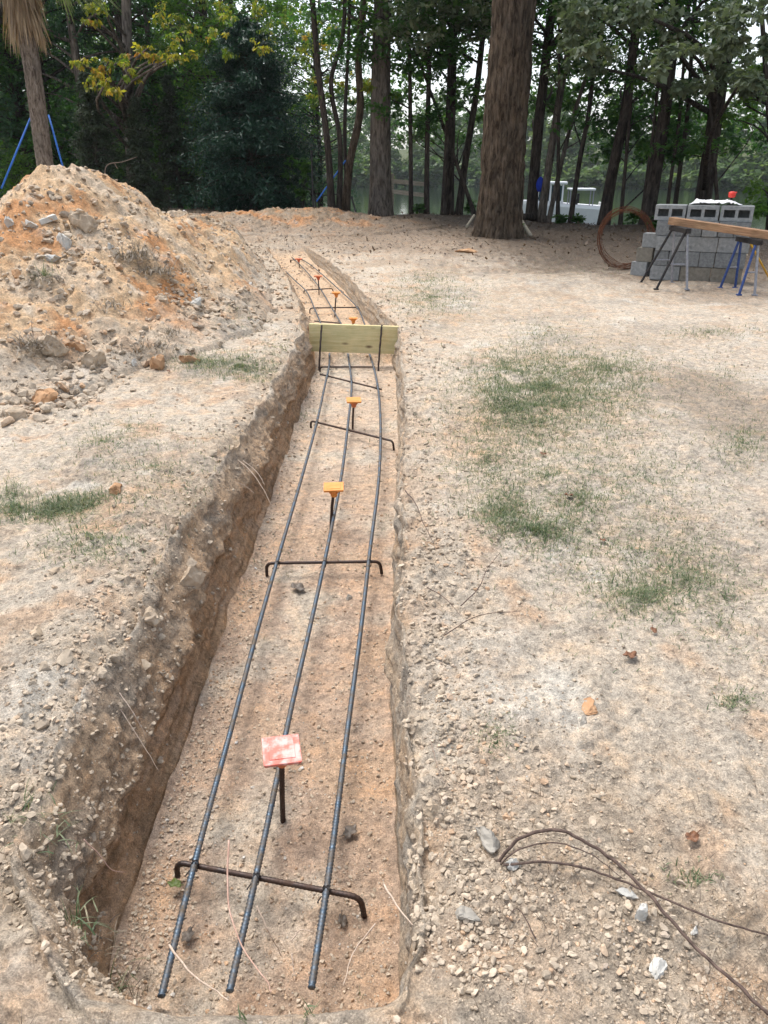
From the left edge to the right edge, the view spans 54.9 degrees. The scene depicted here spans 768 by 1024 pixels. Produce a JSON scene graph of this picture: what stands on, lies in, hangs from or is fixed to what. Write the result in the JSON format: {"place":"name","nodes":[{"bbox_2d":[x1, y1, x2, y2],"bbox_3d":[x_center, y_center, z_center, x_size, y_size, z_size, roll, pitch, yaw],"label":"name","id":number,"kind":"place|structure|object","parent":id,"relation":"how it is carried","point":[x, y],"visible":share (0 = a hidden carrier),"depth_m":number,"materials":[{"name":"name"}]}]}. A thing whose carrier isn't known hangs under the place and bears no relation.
{"place":"outdoors","nodes":[
{"label":"outdoors","id":0,"kind":"place"},
{"bbox_2d":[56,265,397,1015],"bbox_3d":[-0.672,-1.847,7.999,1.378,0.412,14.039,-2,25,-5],"label":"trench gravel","id":1,"kind":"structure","parent":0,"point":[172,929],"depth_m":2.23,"materials":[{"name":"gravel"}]},
{"bbox_2d":[307,353,381,989],"bbox_3d":[-0.101,-0.322,4.929,0.173,0.019,6.966,0,25,0],"label":"rebar","id":2,"kind":"object","parent":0,"point":[312,981],"visible":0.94,"depth_m":2.45,"materials":[{"name":"metal"}]},
{"bbox_2d":[310,420,394,450],"bbox_3d":[-0.277,-0.578,5.598,0.832,0.123,0.098,17,30,33],"label":"crossbar","id":3,"kind":"object","parent":2,"relation":"attached to","point":[362,433],"visible":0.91,"depth_m":5.58,"materials":[{"name":"metal"}]},
{"bbox_2d":[157,353,330,998],"bbox_3d":[-0.538,-0.318,4.920,0.072,0.019,6.986,0,25,0],"label":"rebar","id":4,"kind":"object","parent":3,"relation":"on","point":[167,971],"visible":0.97,"depth_m":2.44,"materials":[{"name":"metal"}]},
{"bbox_2d":[226,353,352,993],"bbox_3d":[-0.328,-0.321,4.926,0.134,0.019,6.974,0,25,0],"label":"rebar","id":5,"kind":"object","parent":3,"relation":"on","point":[245,920],"visible":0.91,"depth_m":2.36,"materials":[{"name":"metal"}]},
{"bbox_2d":[174,859,366,918],"bbox_3d":[-0.329,1.053,2.051,0.569,0.108,0.061,5,25,11],"label":"crossbar","id":6,"kind":"object","parent":5,"relation":"attached to","point":[358,899],"visible":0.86,"depth_m":2.05,"materials":[{"name":"metal"}]},
{"bbox_2d":[265,559,382,575],"bbox_3d":[-0.301,0.285,3.707,0.598,0.104,0.082,-1,25,-2],"label":"crossbar","id":7,"kind":"object","parent":5,"relation":"attached to","point":[268,564],"visible":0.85,"depth_m":3.72,"materials":[{"name":"metal"}]},
{"bbox_2d":[0,141,767,1023],"bbox_3d":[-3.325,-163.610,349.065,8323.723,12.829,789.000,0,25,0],"label":"ground","id":8,"kind":"structure","parent":0,"point":[576,299],"depth_m":2.69,"materials":[{"name":"soil"}]},
{"bbox_2d":[0,16,30,130],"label":"broadleaf tree","id":9,"kind":"object","parent":8,"relation":"on","point":[6,99],"visible":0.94,"depth_m":24.63,"materials":[{"name":"green plant"}]},
{"bbox_2d":[0,140,36,199],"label":"shrub","id":10,"kind":"object","parent":8,"relation":"on","point":[23,157],"visible":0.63,"depth_m":23.91,"materials":[{"name":"green plant"}]},
{"bbox_2d":[0,1,76,168],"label":"broadleaf tree","id":11,"kind":"object","parent":8,"relation":"on","point":[14,61],"visible":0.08,"depth_m":28.12,"materials":[{"name":"green plant"}]},
{"bbox_2d":[19,119,68,167],"bbox_3d":[-10.823,-11.168,23.834,1.541,2.610,1.553,-16,29,-31],"label":"shrub","id":12,"kind":"object","parent":8,"relation":"on","point":[52,142],"visible":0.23,"depth_m":23.61,"materials":[{"name":"green plant"}]},
{"bbox_2d":[31,388,57,404],"bbox_3d":[-2.342,-0.779,5.104,0.208,0.137,0.159,21,32,37],"label":"stone","id":13,"kind":"object","parent":8,"relation":"on","point":[46,395],"visible":0.63,"depth_m":5.06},
{"bbox_2d":[0,0,92,174],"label":"broadleaf tree","id":14,"kind":"object","parent":8,"relation":"on","point":[13,74],"visible":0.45,"depth_m":25.79,"materials":[{"name":"green plant"}]},
{"bbox_2d":[0,1,98,151],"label":"broadleaf tree","id":15,"kind":"object","parent":8,"relation":"on","point":[48,63],"visible":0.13,"depth_m":26.87,"materials":[{"name":"green plant"}]},
{"bbox_2d":[0,0,119,165],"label":"palm tree","id":16,"kind":"object","parent":8,"relation":"on","point":[24,27],"visible":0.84,"depth_m":12.31,"materials":[{"name":"brown plant"}]},
{"bbox_2d":[0,0,120,176],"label":"broadleaf tree","id":17,"kind":"object","parent":8,"relation":"on","point":[67,160],"visible":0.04,"depth_m":34.02,"materials":[{"name":"green plant"}]},
{"bbox_2d":[0,0,151,162],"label":"broadleaf tree","id":18,"kind":"object","parent":8,"relation":"on","point":[45,79],"visible":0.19,"depth_m":26.04,"materials":[{"name":"green plant"}]},
{"bbox_2d":[42,1,124,178],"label":"broadleaf tree","id":19,"kind":"object","parent":8,"relation":"on","point":[56,86],"visible":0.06,"depth_m":32.08,"materials":[{"name":"green plant"}]},
{"bbox_2d":[0,0,167,166],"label":"broadleaf tree","id":20,"kind":"object","parent":8,"relation":"on","point":[74,47],"visible":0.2,"depth_m":24.78,"materials":[{"name":"green plant"}]},
{"bbox_2d":[60,884,117,947],"bbox_3d":[-0.712,0.948,1.720,0.192,0.079,0.242,0,25,0],"label":"grass tuft","id":21,"kind":"object","parent":8,"relation":"on","point":[80,918],"visible":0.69,"depth_m":1.73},
{"bbox_2d":[80,349,105,367],"bbox_3d":[-2.260,-1.176,5.773,0.159,0.210,0.269,4,25,9],"label":"stone","id":22,"kind":"object","parent":8,"relation":"on","point":[90,357],"visible":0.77,"depth_m":5.68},
{"bbox_2d":[64,71,125,182],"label":"juniper tree","id":23,"kind":"object","parent":8,"relation":"on","point":[95,136],"visible":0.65,"depth_m":21.28,"materials":[{"name":"green plant"}]},
{"bbox_2d":[47,0,181,180],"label":"broadleaf tree","id":24,"kind":"object","parent":8,"relation":"on","point":[113,74],"visible":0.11,"depth_m":27.71,"materials":[{"name":"green plant"}]},
{"bbox_2d":[41,0,224,194],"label":"broadleaf tree","id":25,"kind":"object","parent":8,"relation":"on","point":[117,18],"visible":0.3,"depth_m":25.20,"materials":[{"name":"green plant"}]},
{"bbox_2d":[69,0,199,186],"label":"autumn tree","id":26,"kind":"object","parent":8,"relation":"on","point":[124,93],"visible":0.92,"depth_m":20.41,"materials":[{"name":"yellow plant"}]},
{"bbox_2d":[46,0,222,207],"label":"broadleaf tree","id":27,"kind":"object","parent":8,"relation":"on","point":[147,32],"visible":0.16,"depth_m":26.56,"materials":[{"name":"green plant"}]},
{"bbox_2d":[0,163,272,402],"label":"dirt mound","id":28,"kind":"object","parent":8,"relation":"on","point":[112,317],"visible":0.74,"depth_m":7.05,"materials":[{"name":"soil"}]},
{"bbox_2d":[0,314,77,355],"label":"brush clump","id":29,"kind":"object","parent":28,"relation":"on","point":[29,341],"visible":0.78,"depth_m":5.60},
{"bbox_2d":[37,335,69,356],"bbox_3d":[-2.566,-1.267,5.733,0.228,0.248,0.184,-19,31,-36],"label":"stone","id":30,"kind":"object","parent":28,"relation":"on","point":[59,350],"visible":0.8,"depth_m":5.66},
{"bbox_2d":[68,210,99,232],"bbox_3d":[-2.990,-2.864,7.401,0.294,0.303,0.244,-14,28,-28],"label":"stone","id":31,"kind":"object","parent":28,"relation":"on","point":[85,222],"visible":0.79,"depth_m":7.30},
{"bbox_2d":[89,329,191,357],"bbox_3d":[-2.095,-1.404,6.119,0.869,0.148,0.845,-14,28,-27],"label":"brush clump","id":32,"kind":"object","parent":28,"relation":"on","point":[150,348],"visible":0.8,"depth_m":6.07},
{"bbox_2d":[108,234,173,260],"bbox_3d":[-2.504,-2.632,7.298,0.844,0.246,0.790,0,25,0],"label":"brush clump","id":33,"kind":"object","parent":28,"relation":"on","point":[134,253],"visible":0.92,"depth_m":7.29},
{"bbox_2d":[136,252,196,277],"bbox_3d":[-2.297,-2.478,7.334,0.898,0.217,0.821,0,25,0],"label":"brush clump","id":34,"kind":"object","parent":28,"relation":"on","point":[160,271],"visible":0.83,"depth_m":7.33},
{"bbox_2d":[0,345,292,912],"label":"bank clods","id":35,"kind":"object","parent":8,"relation":"on","point":[65,656],"visible":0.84,"depth_m":2.30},
{"bbox_2d":[118,95,179,210],"bbox_3d":[-7.029,-10.411,21.664,1.725,3.188,1.794,-8,26,-17],"label":"juniper tree","id":36,"kind":"object","parent":8,"relation":"on","point":[139,134],"visible":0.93,"depth_m":21.44,"materials":[{"name":"green plant"}]},
{"bbox_2d":[1,305,307,1005],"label":"bank crumbs","id":37,"kind":"object","parent":8,"relation":"on","point":[60,920],"visible":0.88,"depth_m":1.87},
{"bbox_2d":[152,73,205,208],"bbox_3d":[-6.495,-11.584,23.349,1.740,3.940,2.127,-9,26,-19],"label":"juniper tree","id":38,"kind":"object","parent":8,"relation":"on","point":[167,124],"visible":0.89,"depth_m":23.24,"materials":[{"name":"green plant"}]},
{"bbox_2d":[88,0,288,208],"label":"broadleaf tree","id":39,"kind":"object","parent":8,"relation":"on","point":[187,119],"visible":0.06,"depth_m":26.99,"materials":[{"name":"green plant"}]},
{"bbox_2d":[180,566,205,589],"bbox_3d":[-0.787,0.271,3.027,0.070,0.123,0.123,5,25,11],"label":"stone","id":40,"kind":"object","parent":8,"relation":"on","point":[193,576],"visible":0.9,"depth_m":3.00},
{"bbox_2d":[97,0,295,209],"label":"broadleaf tree","id":41,"kind":"object","parent":8,"relation":"on","point":[203,11],"visible":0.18,"depth_m":24.07,"materials":[{"name":"green plant"}]},
{"bbox_2d":[149,0,319,210],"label":"broadleaf tree","id":42,"kind":"object","parent":8,"relation":"on","point":[281,7],"visible":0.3,"depth_m":22.96,"materials":[{"name":"green plant"}]},
{"bbox_2d":[226,840,271,991],"bbox_3d":[-0.344,0.973,1.786,0.043,0.126,0.496,-10,27,-20],"label":"root","id":43,"kind":"object","parent":8,"relation":"on","point":[232,918],"visible":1,"depth_m":1.84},
{"bbox_2d":[162,13,336,211],"bbox_3d":[-3.804,-11.068,21.109,4.978,5.374,4.769,0,25,0],"label":"cedar tree","id":44,"kind":"object","parent":8,"relation":"on","point":[248,73],"visible":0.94,"depth_m":20.54,"materials":[{"name":"green plant"}]},
{"bbox_2d":[141,0,401,210],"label":"river birch","id":45,"kind":"object","parent":8,"relation":"on","point":[343,199],"visible":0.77,"depth_m":19.80,"materials":[{"name":"green plant"}]},
{"bbox_2d":[261,734,301,823],"bbox_3d":[-0.307,0.865,2.291,0.113,0.351,0.113,-5,25,-11],"label":"capped stake","id":46,"kind":"object","parent":8,"relation":"on","point":[282,752],"visible":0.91,"depth_m":2.23,"materials":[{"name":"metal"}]},
{"bbox_2d":[236,13,337,210],"bbox_3d":[-4.454,-15.016,30.483,5.658,9.092,5.800,-1,25,-2],"label":"broadleaf tree","id":47,"kind":"object","parent":8,"relation":"on","point":[303,102],"visible":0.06,"depth_m":29.55,"materials":[{"name":"green plant"}]},
{"bbox_2d":[280,155,319,207],"bbox_3d":[-2.344,-9.166,20.745,0.998,1.550,0.718,19,31,35],"label":"shrub","id":48,"kind":"object","parent":8,"relation":"on","point":[304,167],"visible":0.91,"depth_m":20.60,"materials":[{"name":"green plant"}]},
{"bbox_2d":[167,207,442,239],"bbox_3d":[-2.460,-6.266,16.414,10.080,1.033,10.458,0,25,0],"label":"dirt heap","id":49,"kind":"object","parent":8,"relation":"on","point":[318,222],"visible":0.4,"depth_m":17.69,"materials":[{"name":"soil"}]},
{"bbox_2d":[254,0,373,206],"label":"broadleaf tree","id":50,"kind":"object","parent":8,"relation":"on","point":[330,120],"visible":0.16,"depth_m":32.00,"materials":[{"name":"green plant"}]},
{"bbox_2d":[264,5,370,211],"bbox_3d":[-2.699,-14.905,29.890,5.356,9.517,5.906,0,25,-1],"label":"broadleaf tree","id":51,"kind":"object","parent":8,"relation":"on","point":[320,201],"visible":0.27,"depth_m":29.02,"materials":[{"name":"green plant"}]},
{"bbox_2d":[323,482,343,528],"bbox_3d":[-0.280,0.000,4.181,0.111,0.326,0.111,-1,25,-3],"label":"capped stake","id":52,"kind":"object","parent":8,"relation":"on","point":[333,489],"visible":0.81,"depth_m":4.12,"materials":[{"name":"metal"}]},
{"bbox_2d":[309,323,398,353],"bbox_3d":[-0.313,-1.794,7.660,0.932,0.285,0.038,3,25,7],"label":"form board","id":53,"kind":"object","parent":8,"relation":"on","point":[347,338],"visible":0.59,"depth_m":7.64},
{"bbox_2d":[270,0,487,216],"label":"woodland tree","id":54,"kind":"object","parent":8,"relation":"on","point":[380,197],"visible":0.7,"depth_m":19.67,"materials":[{"name":"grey plant"}]},
{"bbox_2d":[0,165,767,1023],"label":"gravel","id":55,"kind":"structure","parent":8,"relation":"on","point":[80,401],"depth_m":2.18,"materials":[{"name":"gravel"}]},
{"bbox_2d":[496,828,767,1014],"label":"vine","id":56,"kind":"object","parent":55,"relation":"on","point":[675,924],"visible":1,"depth_m":1.56,"materials":[{"name":"brown plant"}]},
{"bbox_2d":[0,281,767,1023],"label":"soil crumbs","id":57,"kind":"object","parent":8,"relation":"on","point":[398,1019],"visible":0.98,"depth_m":1.86,"materials":[{"name":"soil"}]},
{"bbox_2d":[0,178,767,1023],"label":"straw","id":58,"kind":"object","parent":8,"relation":"on","point":[574,832],"visible":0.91,"depth_m":1.64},
{"bbox_2d":[299,0,491,213],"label":"woodland tree","id":59,"kind":"object","parent":8,"relation":"on","point":[453,49],"visible":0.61,"depth_m":18.97,"materials":[{"name":"green plant"}]},
{"bbox_2d":[24,69,767,190],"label":"shore forest","id":60,"kind":"object","parent":8,"relation":"on","point":[741,172],"visible":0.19,"depth_m":148.38,"materials":[{"name":"green plant"}]},
{"bbox_2d":[391,174,423,207],"bbox_3d":[0.702,-9.041,20.925,1.116,0.967,0.208,3,25,6],"label":"rail fence","id":61,"kind":"object","parent":8,"relation":"on","point":[406,182],"visible":0.54,"depth_m":20.84,"materials":[{"name":"grey wood"}]},
{"bbox_2d":[327,260,496,974],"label":"lip crumbs","id":62,"kind":"object","parent":8,"relation":"on","point":[431,909],"visible":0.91,"depth_m":1.81,"materials":[{"name":"soil"}]},
{"bbox_2d":[345,0,490,213],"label":"woodland tree","id":63,"kind":"object","parent":8,"relation":"on","point":[429,76],"visible":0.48,"depth_m":19.69,"materials":[{"name":"green plant"}]},
{"bbox_2d":[351,0,491,214],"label":"woodland tree","id":64,"kind":"object","parent":8,"relation":"on","point":[446,119],"visible":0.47,"depth_m":19.31,"materials":[{"name":"green plant"}]},
{"bbox_2d":[316,0,541,214],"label":"woodland tree","id":65,"kind":"object","parent":8,"relation":"on","point":[450,183],"visible":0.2,"depth_m":20.20,"materials":[{"name":"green plant"}]},
{"bbox_2d":[390,48,483,215],"bbox_3d":[1.737,-11.964,23.110,4.113,5.083,6.757,0,25,0],"label":"understorey tree","id":66,"kind":"object","parent":8,"relation":"on","point":[479,117],"visible":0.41,"depth_m":22.27,"materials":[{"name":"green plant"}]},
{"bbox_2d":[371,0,536,238],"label":"pine tree","id":67,"kind":"object","parent":8,"relation":"on","point":[499,211],"visible":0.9,"depth_m":15.10,"materials":[{"name":"brown plant"}]},
{"bbox_2d":[165,206,767,280],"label":"leaf litter","id":68,"kind":"object","parent":8,"relation":"on","point":[524,244],"visible":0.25,"depth_m":15.91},
{"bbox_2d":[455,905,480,920],"bbox_3d":[0.176,0.853,1.563,0.048,0.043,0.041,-4,25,-10],"label":"stone","id":69,"kind":"object","parent":8,"relation":"on","point":[462,912],"visible":0.99,"depth_m":1.55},
{"bbox_2d":[398,0,560,214],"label":"woodland tree","id":70,"kind":"object","parent":8,"relation":"on","point":[473,102],"visible":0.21,"depth_m":20.32,"materials":[{"name":"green plant"}]},
{"bbox_2d":[475,826,500,854],"bbox_3d":[0.247,0.770,1.746,0.046,0.059,0.083,-13,28,-25],"label":"stone","id":71,"kind":"object","parent":8,"relation":"on","point":[490,842],"visible":1,"depth_m":1.73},
{"bbox_2d":[474,0,644,220],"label":"woodland tree","id":72,"kind":"object","parent":8,"relation":"on","point":[537,124],"visible":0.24,"depth_m":20.17,"materials":[{"name":"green plant"}]},
{"bbox_2d":[473,0,657,221],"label":"woodland tree","id":73,"kind":"object","parent":8,"relation":"on","point":[542,209],"visible":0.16,"depth_m":20.33,"materials":[{"name":"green plant"}]},
{"bbox_2d":[528,23,614,219],"bbox_3d":[5.300,-11.656,22.126,3.095,5.518,6.860,4,25,8],"label":"understorey tree","id":74,"kind":"object","parent":8,"relation":"on","point":[566,96],"visible":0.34,"depth_m":20.53,"materials":[{"name":"green plant"}]},
{"bbox_2d":[472,0,707,222],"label":"woodland tree","id":75,"kind":"object","parent":8,"relation":"on","point":[591,87],"visible":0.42,"depth_m":19.21,"materials":[{"name":"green plant"}]},
{"bbox_2d":[538,0,651,222],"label":"woodland tree","id":76,"kind":"object","parent":8,"relation":"on","point":[606,91],"visible":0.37,"depth_m":19.99,"materials":[{"name":"green plant"}]},
{"bbox_2d":[597,206,654,269],"bbox_3d":[3.741,-4.233,11.433,0.902,0.905,0.306,0,25,0],"label":"wire coil","id":77,"kind":"object","parent":8,"relation":"on","point":[601,227],"visible":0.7,"depth_m":11.40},
{"bbox_2d":[503,860,767,935],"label":"vine","id":78,"kind":"object","parent":8,"relation":"on","point":[617,879],"visible":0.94,"depth_m":1.62,"materials":[{"name":"brown plant"}]},
{"bbox_2d":[585,50,686,224],"bbox_3d":[7.017,-10.408,21.145,2.725,4.018,6.385,6,25,12],"label":"understorey tree","id":79,"kind":"object","parent":8,"relation":"on","point":[635,133],"visible":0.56,"depth_m":19.95,"materials":[{"name":"green plant"}]},
{"bbox_2d":[532,0,745,224],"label":"woodland tree","id":80,"kind":"object","parent":8,"relation":"on","point":[606,206],"visible":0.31,"depth_m":18.70,"materials":[{"name":"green plant"}]},
{"bbox_2d":[584,0,707,209],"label":"woodland tree","id":81,"kind":"object","parent":8,"relation":"on","point":[638,94],"visible":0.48,"depth_m":17.43,"materials":[{"name":"green plant"}]},
{"bbox_2d":[547,0,751,224],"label":"woodland tree","id":82,"kind":"object","parent":8,"relation":"on","point":[663,121],"visible":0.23,"depth_m":17.83,"materials":[{"name":"green plant"}]},
{"bbox_2d":[544,0,767,204],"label":"oak tree","id":83,"kind":"object","parent":8,"relation":"on","point":[731,16],"visible":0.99,"depth_m":14.01,"materials":[{"name":"green plant"}]},
{"bbox_2d":[649,957,667,979],"bbox_3d":[0.544,0.909,1.472,0.032,0.032,0.050,16,29,30],"label":"stone","id":84,"kind":"object","parent":8,"relation":"on","point":[658,966],"visible":1,"depth_m":1.47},
{"bbox_2d":[639,225,690,289],"bbox_3d":[3.804,-3.406,9.902,0.500,0.766,0.670,0,25,0],"label":"sawhorse","id":85,"kind":"object","parent":8,"relation":"on","point":[683,230],"visible":0.89,"depth_m":9.76,"materials":[{"name":"black metal"}]},
{"bbox_2d":[668,217,767,238],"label":"plank","id":86,"kind":"object","parent":85,"relation":"on","point":[724,228],"visible":1,"depth_m":9.48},
{"bbox_2d":[649,265,680,280],"bbox_3d":[4.004,-3.416,10.536,0.392,0.192,0.195,11,27,22],"label":"concrete block","id":87,"kind":"object","parent":8,"relation":"on","point":[656,272],"depth_m":10.46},
{"bbox_2d":[597,0,748,203],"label":"woodland tree","id":88,"kind":"object","parent":8,"relation":"on","point":[692,147],"visible":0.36,"depth_m":17.35,"materials":[{"name":"green plant"}]},
{"bbox_2d":[679,266,710,281],"bbox_3d":[4.367,-3.345,10.382,0.392,0.192,0.195,11,27,22],"label":"concrete block","id":89,"kind":"object","parent":8,"relation":"on","point":[698,273],"depth_m":10.29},
{"bbox_2d":[668,251,699,266],"bbox_3d":[4.202,-3.551,10.359,0.392,0.192,0.195,10,27,21],"label":"concrete block","id":90,"kind":"object","parent":89,"relation":"on","point":[680,258],"depth_m":10.27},
{"bbox_2d":[655,235,685,250],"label":"concrete block","id":91,"kind":"object","parent":90,"relation":"on","point":[667,246],"depth_m":10.28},
{"bbox_2d":[655,220,686,235],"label":"concrete block","id":92,"kind":"object","parent":91,"relation":"on","point":[662,227],"depth_m":10.24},
{"bbox_2d":[654,204,686,219],"bbox_3d":[3.978,-4.159,10.265,0.400,0.192,0.195,10,27,21],"label":"hollow block","id":93,"kind":"object","parent":92,"relation":"on","point":[657,216],"depth_m":10.19,"materials":[{"name":"concrete"}]},
{"bbox_2d":[698,252,715,267],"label":"concrete block","id":94,"kind":"object","parent":89,"relation":"on","point":[706,259],"depth_m":10.17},
{"bbox_2d":[689,236,718,252],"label":"concrete block","id":95,"kind":"object","parent":94,"relation":"on","point":[703,244],"depth_m":10.13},
{"bbox_2d":[701,220,719,236],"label":"concrete block","id":96,"kind":"object","parent":95,"relation":"on","point":[706,233],"depth_m":10.04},
{"bbox_2d":[686,205,719,220],"bbox_3d":[4.360,-4.085,10.105,0.400,0.192,0.195,10,27,21],"label":"hollow block","id":97,"kind":"object","parent":96,"relation":"on","point":[703,208],"depth_m":10.03,"materials":[{"name":"concrete"}]},
{"bbox_2d":[627,0,767,203],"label":"woodland tree","id":98,"kind":"object","parent":8,"relation":"on","point":[685,127],"visible":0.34,"depth_m":17.57,"materials":[{"name":"green plant"}]},
{"bbox_2d":[656,61,767,219],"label":"understorey tree","id":99,"kind":"object","parent":8,"relation":"on","point":[729,131],"visible":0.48,"depth_m":18.85,"materials":[{"name":"green plant"}]},
{"bbox_2d":[709,267,742,283],"bbox_3d":[4.734,-3.278,10.237,0.392,0.192,0.195,10,27,21],"label":"concrete block","id":100,"kind":"object","parent":8,"relation":"on","point":[717,275],"depth_m":10.16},
{"bbox_2d":[731,253,746,268],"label":"concrete block","id":101,"kind":"object","parent":100,"relation":"on","point":[742,261],"depth_m":10.02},
{"bbox_2d":[717,237,749,253],"bbox_3d":[4.761,-3.632,10.065,0.392,0.192,0.195,11,27,22],"label":"concrete block","id":102,"kind":"object","parent":101,"relation":"on","point":[726,245],"depth_m":10.00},
{"bbox_2d":[717,221,735,237],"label":"concrete block","id":103,"kind":"object","parent":102,"relation":"on","point":[726,235],"depth_m":9.95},
{"bbox_2d":[719,205,754,221],"bbox_3d":[4.750,-4.015,9.953,0.400,0.192,0.195,12,27,24],"label":"hollow block","id":104,"kind":"object","parent":103,"relation":"on","point":[735,218],"depth_m":9.88,"materials":[{"name":"concrete"}]},
{"bbox_2d":[700,0,767,229],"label":"maple tree","id":105,"kind":"object","parent":8,"relation":"on","point":[761,205],"visible":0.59,"depth_m":16.84,"materials":[{"name":"green plant"}]},
{"bbox_2d":[718,236,762,295],"bbox_3d":[4.592,-3.158,9.480,0.270,0.663,0.670,0,25,0],"label":"sawhorse","id":106,"kind":"object","parent":8,"relation":"on","point":[748,240],"visible":1,"depth_m":9.32,"materials":[{"name":"blue metal"}]},
{"bbox_2d":[0,257,767,893],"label":"grass","id":107,"kind":"structure","parent":0,"point":[72,505],"depth_m":3.85,"materials":[{"name":"plant"}]},
{"bbox_2d":[0,0,767,148],"label":"sky","id":108,"kind":"structure","parent":0,"point":[754,30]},
{"bbox_2d":[262,186,767,229],"bbox_3d":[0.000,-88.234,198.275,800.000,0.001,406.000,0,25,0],"label":"lake water","id":109,"kind":"structure","parent":0,"point":[401,202],"depth_m":88.58,"materials":[{"name":"grey liquid"}]},
{"bbox_2d":[523,181,600,224],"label":"motor boat","id":110,"kind":"object","parent":109,"relation":"on","point":[589,212],"visible":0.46,"depth_m":42.86,"materials":[{"name":"white plastic"}]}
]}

